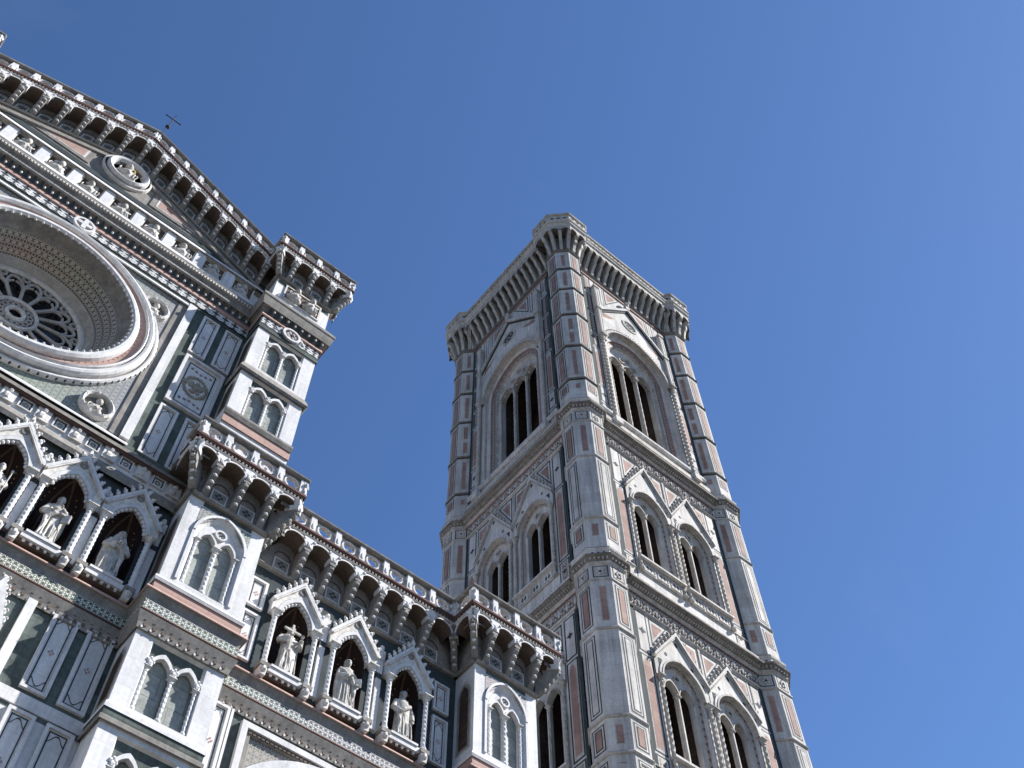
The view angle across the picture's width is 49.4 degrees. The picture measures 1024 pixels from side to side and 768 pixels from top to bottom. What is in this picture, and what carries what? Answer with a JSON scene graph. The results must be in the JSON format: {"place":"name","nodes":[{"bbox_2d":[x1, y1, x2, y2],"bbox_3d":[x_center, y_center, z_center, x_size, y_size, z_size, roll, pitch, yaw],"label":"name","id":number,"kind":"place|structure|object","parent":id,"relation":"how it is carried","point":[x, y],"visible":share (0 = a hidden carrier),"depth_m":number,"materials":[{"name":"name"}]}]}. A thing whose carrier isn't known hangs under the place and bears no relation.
{"place":"outdoors","nodes":[
{"label":"outdoors","id":0,"kind":"place"},
{"bbox_2d":[0,30,561,767],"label":"cathedral","id":1,"kind":"structure","parent":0,"point":[166,340],"depth_m":38.08,"materials":[{"name":"white stone"}]},
{"bbox_2d":[0,463,13,491],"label":"statue","id":2,"kind":"object","parent":1,"relation":"in","point":[3,482],"visible":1,"depth_m":32.53,"materials":[{"name":"stone"}]},
{"bbox_2d":[34,497,71,542],"bbox_3d":[-13.478,4.013,32.816,0.892,2.238,0.772,-6,-60,3],"label":"statue","id":3,"kind":"object","parent":1,"relation":"in","point":[56,518],"visible":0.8,"depth_m":32.67,"materials":[{"name":"stone"}]},
{"bbox_2d":[0,194,158,385],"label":"rose window","id":4,"kind":"structure","parent":1,"relation":"in","point":[71,312],"depth_m":42.08,"materials":[{"name":"white stone"}]},
{"bbox_2d":[94,531,129,576],"bbox_3d":[-11.990,5.109,33.481,0.775,2.247,0.786,-12,-60,6],"label":"statue","id":5,"kind":"object","parent":1,"relation":"in","point":[113,553],"visible":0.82,"depth_m":33.32,"materials":[{"name":"stone"}]},
{"bbox_2d":[106,735,176,767],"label":"window","id":6,"kind":"structure","parent":1,"relation":"in","point":[125,753],"depth_m":27.92,"materials":[{"name":"white stone"}]},
{"bbox_2d":[129,639,207,735],"bbox_3d":[-9.278,8.212,30.066,1.764,2.500,0.271,35,-66,-19],"label":"window","id":7,"kind":"structure","parent":1,"relation":"in","point":[167,691],"depth_m":30.19,"materials":[{"name":"white stone"}]},
{"bbox_2d":[163,114,180,132],"bbox_3d":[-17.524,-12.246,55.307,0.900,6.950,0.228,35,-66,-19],"label":"cross","id":8,"kind":"object","parent":1,"relation":"attached to","point":[167,126],"visible":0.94,"depth_m":57.60,"materials":[{"name":"metal"}]},
{"bbox_2d":[174,516,246,608],"bbox_3d":[-9.329,5.399,34.849,1.940,3.600,0.312,35,-66,-19],"label":"window","id":9,"kind":"structure","parent":1,"relation":"in","point":[209,563],"depth_m":34.81,"materials":[{"name":"white stone"}]},
{"bbox_2d":[240,378,290,437],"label":"window","id":10,"kind":"structure","parent":1,"relation":"in","point":[262,405],"depth_m":42.67,"materials":[{"name":"white stone"}]},
{"bbox_2d":[257,334,303,390],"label":"window","id":11,"kind":"structure","parent":1,"relation":"in","point":[278,360],"depth_m":45.73,"materials":[{"name":"white stone"}]},
{"bbox_2d":[274,625,304,674],"bbox_3d":[-7.173,8.519,35.532,0.971,2.238,0.834,35,-66,-19],"label":"statue","id":12,"kind":"object","parent":1,"relation":"in","point":[290,648],"visible":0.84,"depth_m":35.43,"materials":[{"name":"stone"}]},
{"bbox_2d":[332,659,361,707],"bbox_3d":[-5.386,9.815,36.313,0.892,2.238,0.752,16,-61,-10],"label":"statue","id":13,"kind":"object","parent":1,"relation":"in","point":[347,684],"visible":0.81,"depth_m":36.11,"materials":[{"name":"stone"}]},
{"bbox_2d":[390,691,414,739],"bbox_3d":[-3.654,11.038,37.051,0.788,2.238,0.762,-6,-60,3],"label":"statue","id":14,"kind":"object","parent":1,"relation":"in","point":[403,720],"visible":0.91,"depth_m":36.87,"materials":[{"name":"stone"}]},
{"bbox_2d":[484,682,528,767],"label":"window","id":15,"kind":"structure","parent":1,"relation":"in","point":[505,727],"depth_m":38.74,"materials":[{"name":"white stone"}]},
{"bbox_2d":[0,0,1023,767],"label":"sky","id":16,"kind":"structure","parent":0,"point":[830,193],"materials":[{"name":"blue"}]},
{"bbox_2d":[439,212,812,767],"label":"bell tower","id":17,"kind":"structure","parent":0,"point":[592,518],"depth_m":67.37,"materials":[{"name":"white stone"}]},
{"bbox_2d":[472,510,513,619],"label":"window","id":18,"kind":"structure","parent":17,"relation":"in","point":[492,562],"depth_m":68.08,"materials":[{"name":"white stone"}]},
{"bbox_2d":[471,288,565,501],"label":"window","id":19,"kind":"structure","parent":17,"relation":"in","point":[511,389],"depth_m":84.66,"materials":[{"name":"white stone"}]},
{"bbox_2d":[511,473,576,609],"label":"window","id":20,"kind":"structure","parent":17,"relation":"in","point":[532,523],"depth_m":65.71,"materials":[{"name":"white stone"}]},
{"bbox_2d":[536,641,591,767],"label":"window","id":21,"kind":"structure","parent":17,"relation":"in","point":[551,715],"depth_m":53.38,"materials":[{"name":"white stone"}]},
{"bbox_2d":[590,283,702,482],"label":"window","id":22,"kind":"structure","parent":17,"relation":"in","point":[639,376],"depth_m":84.27,"materials":[{"name":"white stone"}]},
{"bbox_2d":[623,464,688,602],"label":"window","id":23,"kind":"structure","parent":17,"relation":"in","point":[650,514],"depth_m":65.36,"materials":[{"name":"white stone"}]},
{"bbox_2d":[651,629,724,767],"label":"window","id":24,"kind":"structure","parent":17,"relation":"in","point":[684,689],"depth_m":53.64,"materials":[{"name":"white stone"}]},
{"bbox_2d":[658,495,736,631],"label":"window","id":25,"kind":"structure","parent":17,"relation":"in","point":[694,542],"depth_m":66.42,"materials":[{"name":"white stone"}]},
{"bbox_2d":[696,662,771,767],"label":"window","id":26,"kind":"structure","parent":17,"relation":"in","point":[738,722],"depth_m":55.40,"materials":[{"name":"white stone"}]}
]}

